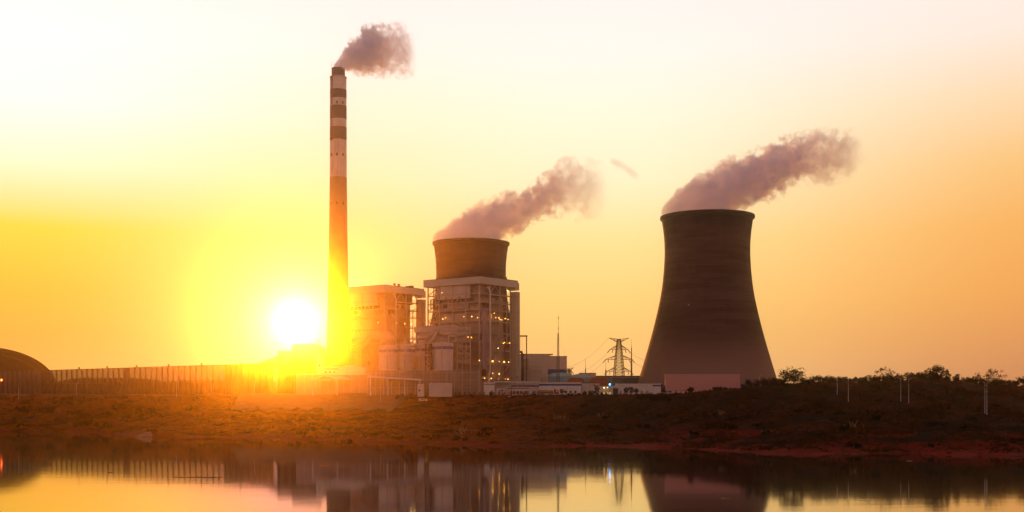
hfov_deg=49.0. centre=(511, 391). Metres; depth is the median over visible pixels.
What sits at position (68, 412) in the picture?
bank bush
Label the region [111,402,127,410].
bank bush
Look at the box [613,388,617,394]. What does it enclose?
doorway
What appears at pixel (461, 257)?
cooling tower
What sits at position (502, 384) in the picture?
open service shed
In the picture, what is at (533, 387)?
workshop
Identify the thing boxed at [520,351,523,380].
elbow pipe
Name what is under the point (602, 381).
covered stack
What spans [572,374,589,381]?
storage tank
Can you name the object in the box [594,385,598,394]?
cone shrub
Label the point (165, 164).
sky
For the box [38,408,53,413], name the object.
bank bush
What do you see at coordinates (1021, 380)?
dark tree
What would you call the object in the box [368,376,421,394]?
flat canopy
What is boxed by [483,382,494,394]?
pump house
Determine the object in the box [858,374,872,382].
ridge bush
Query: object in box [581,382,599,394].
yard store
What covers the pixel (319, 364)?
white stair house
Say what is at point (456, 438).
bank bush
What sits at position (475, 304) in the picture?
boiler house
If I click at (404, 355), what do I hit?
pipe bridge
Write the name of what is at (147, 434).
pale rock
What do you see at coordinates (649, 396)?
yard bush
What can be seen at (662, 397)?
yard bush
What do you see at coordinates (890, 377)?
ridge bush
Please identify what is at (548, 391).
tanker truck
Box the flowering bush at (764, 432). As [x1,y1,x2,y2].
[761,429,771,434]
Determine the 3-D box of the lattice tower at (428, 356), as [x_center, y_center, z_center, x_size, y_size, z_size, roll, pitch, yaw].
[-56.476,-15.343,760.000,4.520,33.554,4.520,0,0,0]
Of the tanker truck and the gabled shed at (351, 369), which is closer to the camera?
the tanker truck
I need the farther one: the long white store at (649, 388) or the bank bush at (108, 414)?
the long white store at (649, 388)
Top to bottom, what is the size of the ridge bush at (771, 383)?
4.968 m
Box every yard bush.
[643,392,652,399]
[650,395,658,401]
[658,395,666,400]
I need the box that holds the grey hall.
[596,376,639,385]
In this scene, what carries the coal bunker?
on the ground
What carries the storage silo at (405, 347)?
on the ground
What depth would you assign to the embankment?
748.16 m
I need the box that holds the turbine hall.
[520,354,566,381]
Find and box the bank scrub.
[0,377,1023,454]
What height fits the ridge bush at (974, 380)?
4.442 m
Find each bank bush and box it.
[15,405,28,412]
[17,423,30,427]
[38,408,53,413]
[66,410,80,414]
[72,419,99,427]
[94,422,112,428]
[102,412,113,416]
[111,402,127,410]
[132,405,141,412]
[146,428,158,432]
[161,411,173,416]
[183,405,196,411]
[390,435,403,439]
[422,434,440,439]
[452,436,467,440]
[477,432,489,436]
[481,426,492,431]
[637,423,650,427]
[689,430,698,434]
[702,412,717,418]
[839,423,850,429]
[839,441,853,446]
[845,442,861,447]
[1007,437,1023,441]
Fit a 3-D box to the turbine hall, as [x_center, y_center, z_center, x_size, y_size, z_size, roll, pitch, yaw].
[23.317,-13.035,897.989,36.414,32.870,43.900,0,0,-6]
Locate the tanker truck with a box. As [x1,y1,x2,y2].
[537,389,558,394]
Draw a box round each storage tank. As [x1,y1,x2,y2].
[547,373,572,381]
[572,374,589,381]
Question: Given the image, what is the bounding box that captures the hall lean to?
[524,361,540,381]
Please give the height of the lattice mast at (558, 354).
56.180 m
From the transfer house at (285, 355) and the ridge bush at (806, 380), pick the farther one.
the transfer house at (285, 355)
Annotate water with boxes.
[0,431,1023,511]
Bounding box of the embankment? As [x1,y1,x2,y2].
[231,393,411,412]
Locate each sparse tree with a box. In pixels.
[874,367,892,377]
[984,369,1005,380]
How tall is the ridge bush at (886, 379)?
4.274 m
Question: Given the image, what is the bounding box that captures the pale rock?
[136,431,152,436]
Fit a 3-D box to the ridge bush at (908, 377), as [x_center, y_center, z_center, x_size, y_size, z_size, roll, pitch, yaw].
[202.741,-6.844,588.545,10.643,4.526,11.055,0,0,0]
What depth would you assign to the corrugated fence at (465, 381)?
752.07 m
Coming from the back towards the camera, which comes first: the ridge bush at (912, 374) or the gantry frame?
the gantry frame
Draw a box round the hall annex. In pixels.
[579,373,595,377]
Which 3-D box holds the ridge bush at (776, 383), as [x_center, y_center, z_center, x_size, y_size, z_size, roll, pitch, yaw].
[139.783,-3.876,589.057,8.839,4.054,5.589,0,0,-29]
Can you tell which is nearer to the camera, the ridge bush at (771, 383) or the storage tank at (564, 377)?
the ridge bush at (771, 383)
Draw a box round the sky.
[0,0,1023,385]
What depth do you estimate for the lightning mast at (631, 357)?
904.57 m
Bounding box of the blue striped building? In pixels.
[539,382,581,394]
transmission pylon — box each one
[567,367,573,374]
[603,338,634,375]
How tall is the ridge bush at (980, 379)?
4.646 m
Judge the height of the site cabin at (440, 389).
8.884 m
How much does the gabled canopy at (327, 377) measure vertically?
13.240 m
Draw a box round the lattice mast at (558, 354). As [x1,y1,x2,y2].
[543,317,571,381]
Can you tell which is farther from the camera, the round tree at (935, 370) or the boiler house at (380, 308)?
the boiler house at (380, 308)
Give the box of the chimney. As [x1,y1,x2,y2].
[326,61,350,365]
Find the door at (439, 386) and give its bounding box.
[437,384,442,393]
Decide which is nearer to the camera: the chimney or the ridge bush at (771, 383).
the ridge bush at (771, 383)
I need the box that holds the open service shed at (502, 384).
[493,381,510,394]
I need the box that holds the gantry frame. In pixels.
[520,335,527,380]
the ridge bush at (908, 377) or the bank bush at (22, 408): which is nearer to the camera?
the ridge bush at (908, 377)
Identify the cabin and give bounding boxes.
[417,384,423,396]
[429,383,452,396]
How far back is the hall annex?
838.00 m
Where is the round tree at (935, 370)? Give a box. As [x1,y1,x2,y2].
[924,363,950,378]
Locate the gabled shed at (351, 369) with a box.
[338,365,368,374]
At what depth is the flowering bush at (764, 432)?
502.85 m
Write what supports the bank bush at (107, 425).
on the ground
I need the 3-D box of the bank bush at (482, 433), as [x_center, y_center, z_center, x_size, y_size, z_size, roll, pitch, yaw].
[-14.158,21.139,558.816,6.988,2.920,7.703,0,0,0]
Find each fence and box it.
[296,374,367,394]
[367,370,478,394]
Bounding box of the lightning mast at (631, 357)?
[631,339,631,375]
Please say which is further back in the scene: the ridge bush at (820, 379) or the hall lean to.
the hall lean to
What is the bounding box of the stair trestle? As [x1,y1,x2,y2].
[457,327,470,369]
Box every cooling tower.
[429,238,511,390]
[637,209,776,393]
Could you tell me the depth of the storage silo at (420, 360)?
774.98 m
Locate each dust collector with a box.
[350,331,396,369]
[414,325,463,369]
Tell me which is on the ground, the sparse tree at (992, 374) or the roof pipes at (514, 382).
the sparse tree at (992, 374)
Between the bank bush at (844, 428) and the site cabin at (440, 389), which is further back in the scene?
the site cabin at (440, 389)
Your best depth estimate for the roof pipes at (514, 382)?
746.80 m
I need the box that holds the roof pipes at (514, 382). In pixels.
[504,381,538,384]
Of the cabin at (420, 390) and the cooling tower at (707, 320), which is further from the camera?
the cooling tower at (707, 320)
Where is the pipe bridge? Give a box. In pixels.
[402,354,429,369]
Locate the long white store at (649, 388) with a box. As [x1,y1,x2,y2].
[615,384,660,394]
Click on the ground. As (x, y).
(625, 401)
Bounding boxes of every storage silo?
[378,341,397,369]
[398,340,414,369]
[413,340,428,369]
[432,338,453,369]
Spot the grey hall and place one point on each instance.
(613, 380)
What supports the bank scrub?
on the ground
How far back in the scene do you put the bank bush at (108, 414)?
745.33 m
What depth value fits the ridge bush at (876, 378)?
594.47 m
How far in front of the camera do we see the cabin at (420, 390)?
741.00 m
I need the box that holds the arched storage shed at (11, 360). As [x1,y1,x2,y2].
[0,348,48,370]
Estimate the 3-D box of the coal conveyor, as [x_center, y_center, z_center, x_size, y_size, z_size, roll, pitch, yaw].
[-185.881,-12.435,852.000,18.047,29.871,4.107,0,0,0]
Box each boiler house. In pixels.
[349,283,425,369]
[423,274,519,393]
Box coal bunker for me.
[291,343,325,365]
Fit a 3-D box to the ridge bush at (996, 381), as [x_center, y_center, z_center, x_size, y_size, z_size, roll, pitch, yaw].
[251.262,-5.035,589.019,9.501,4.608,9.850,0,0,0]
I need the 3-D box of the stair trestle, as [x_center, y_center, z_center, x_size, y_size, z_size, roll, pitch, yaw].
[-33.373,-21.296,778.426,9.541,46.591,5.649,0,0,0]
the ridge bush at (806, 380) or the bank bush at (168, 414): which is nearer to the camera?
the ridge bush at (806, 380)
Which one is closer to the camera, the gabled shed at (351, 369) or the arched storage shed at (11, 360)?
the gabled shed at (351, 369)
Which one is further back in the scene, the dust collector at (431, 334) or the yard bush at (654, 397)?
the dust collector at (431, 334)
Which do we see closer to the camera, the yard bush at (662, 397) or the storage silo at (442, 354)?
the yard bush at (662, 397)
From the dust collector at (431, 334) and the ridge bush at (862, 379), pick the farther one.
the dust collector at (431, 334)
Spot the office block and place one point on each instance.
(330, 369)
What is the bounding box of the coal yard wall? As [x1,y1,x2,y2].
[0,359,315,393]
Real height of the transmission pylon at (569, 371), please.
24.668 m
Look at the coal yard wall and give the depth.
855.76 m
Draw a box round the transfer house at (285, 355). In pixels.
[277,351,291,361]
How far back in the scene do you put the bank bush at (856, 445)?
462.47 m
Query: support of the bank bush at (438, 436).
on the ground
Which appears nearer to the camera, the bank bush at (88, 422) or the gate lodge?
the bank bush at (88, 422)
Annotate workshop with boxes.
[511,383,538,394]
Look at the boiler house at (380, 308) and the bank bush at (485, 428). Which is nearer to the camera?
the bank bush at (485, 428)
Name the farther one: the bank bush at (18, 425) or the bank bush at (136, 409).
the bank bush at (136, 409)
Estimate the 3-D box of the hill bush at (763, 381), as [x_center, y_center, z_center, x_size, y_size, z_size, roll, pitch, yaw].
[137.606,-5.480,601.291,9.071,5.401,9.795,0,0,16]
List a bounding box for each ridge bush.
[766,377,784,385]
[772,381,785,385]
[794,378,811,383]
[809,376,825,382]
[815,375,836,382]
[841,377,860,382]
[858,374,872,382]
[873,375,885,381]
[881,376,896,381]
[885,374,903,381]
[890,375,910,380]
[904,372,921,378]
[921,370,940,377]
[942,373,960,380]
[965,377,977,382]
[974,377,989,383]
[982,378,999,384]
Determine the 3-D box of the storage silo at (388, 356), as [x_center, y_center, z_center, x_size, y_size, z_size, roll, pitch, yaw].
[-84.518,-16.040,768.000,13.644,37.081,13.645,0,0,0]
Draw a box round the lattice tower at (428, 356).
[425,344,431,369]
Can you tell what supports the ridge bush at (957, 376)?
on the ground
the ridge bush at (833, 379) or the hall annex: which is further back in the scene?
the hall annex
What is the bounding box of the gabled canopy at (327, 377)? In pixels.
[311,375,354,394]
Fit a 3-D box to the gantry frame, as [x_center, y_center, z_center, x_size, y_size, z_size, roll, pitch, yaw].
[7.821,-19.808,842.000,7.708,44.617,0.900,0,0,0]
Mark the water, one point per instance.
(54, 471)
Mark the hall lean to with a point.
(533, 375)
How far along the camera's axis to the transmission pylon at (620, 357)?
948.89 m
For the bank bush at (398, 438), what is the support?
on the ground
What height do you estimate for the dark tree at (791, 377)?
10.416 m
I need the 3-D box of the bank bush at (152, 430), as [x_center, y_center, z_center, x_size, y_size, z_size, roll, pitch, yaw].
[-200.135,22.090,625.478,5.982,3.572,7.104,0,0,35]
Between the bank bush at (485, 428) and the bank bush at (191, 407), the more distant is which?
the bank bush at (191, 407)
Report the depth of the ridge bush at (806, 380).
591.97 m
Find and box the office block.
[322,366,338,373]
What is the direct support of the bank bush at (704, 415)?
on the ground
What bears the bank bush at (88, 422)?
on the ground
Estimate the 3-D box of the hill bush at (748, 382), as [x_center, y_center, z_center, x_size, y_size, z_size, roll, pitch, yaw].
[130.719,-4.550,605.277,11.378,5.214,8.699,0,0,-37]
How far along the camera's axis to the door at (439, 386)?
738.01 m
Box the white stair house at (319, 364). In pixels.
[316,357,324,373]
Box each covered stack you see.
[567,378,583,381]
[589,377,606,385]
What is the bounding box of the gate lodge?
[599,386,620,394]
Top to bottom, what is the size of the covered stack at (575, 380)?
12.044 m
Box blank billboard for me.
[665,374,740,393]
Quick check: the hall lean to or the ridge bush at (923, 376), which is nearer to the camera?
the ridge bush at (923, 376)
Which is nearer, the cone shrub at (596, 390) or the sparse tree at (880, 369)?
the sparse tree at (880, 369)
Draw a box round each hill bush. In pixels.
[745,378,760,386]
[760,377,776,385]
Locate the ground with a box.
[0,379,1023,456]
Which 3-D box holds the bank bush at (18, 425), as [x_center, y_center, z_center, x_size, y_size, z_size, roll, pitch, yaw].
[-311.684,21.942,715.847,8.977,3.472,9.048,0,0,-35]
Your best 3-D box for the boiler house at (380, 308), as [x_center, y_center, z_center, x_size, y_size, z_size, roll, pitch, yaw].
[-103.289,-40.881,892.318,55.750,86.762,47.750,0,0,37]
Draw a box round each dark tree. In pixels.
[777,366,811,383]
[1015,376,1023,385]
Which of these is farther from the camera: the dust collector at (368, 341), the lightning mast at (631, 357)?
the lightning mast at (631, 357)
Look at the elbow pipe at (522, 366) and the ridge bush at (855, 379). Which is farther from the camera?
the elbow pipe at (522, 366)
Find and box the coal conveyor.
[260,355,278,362]

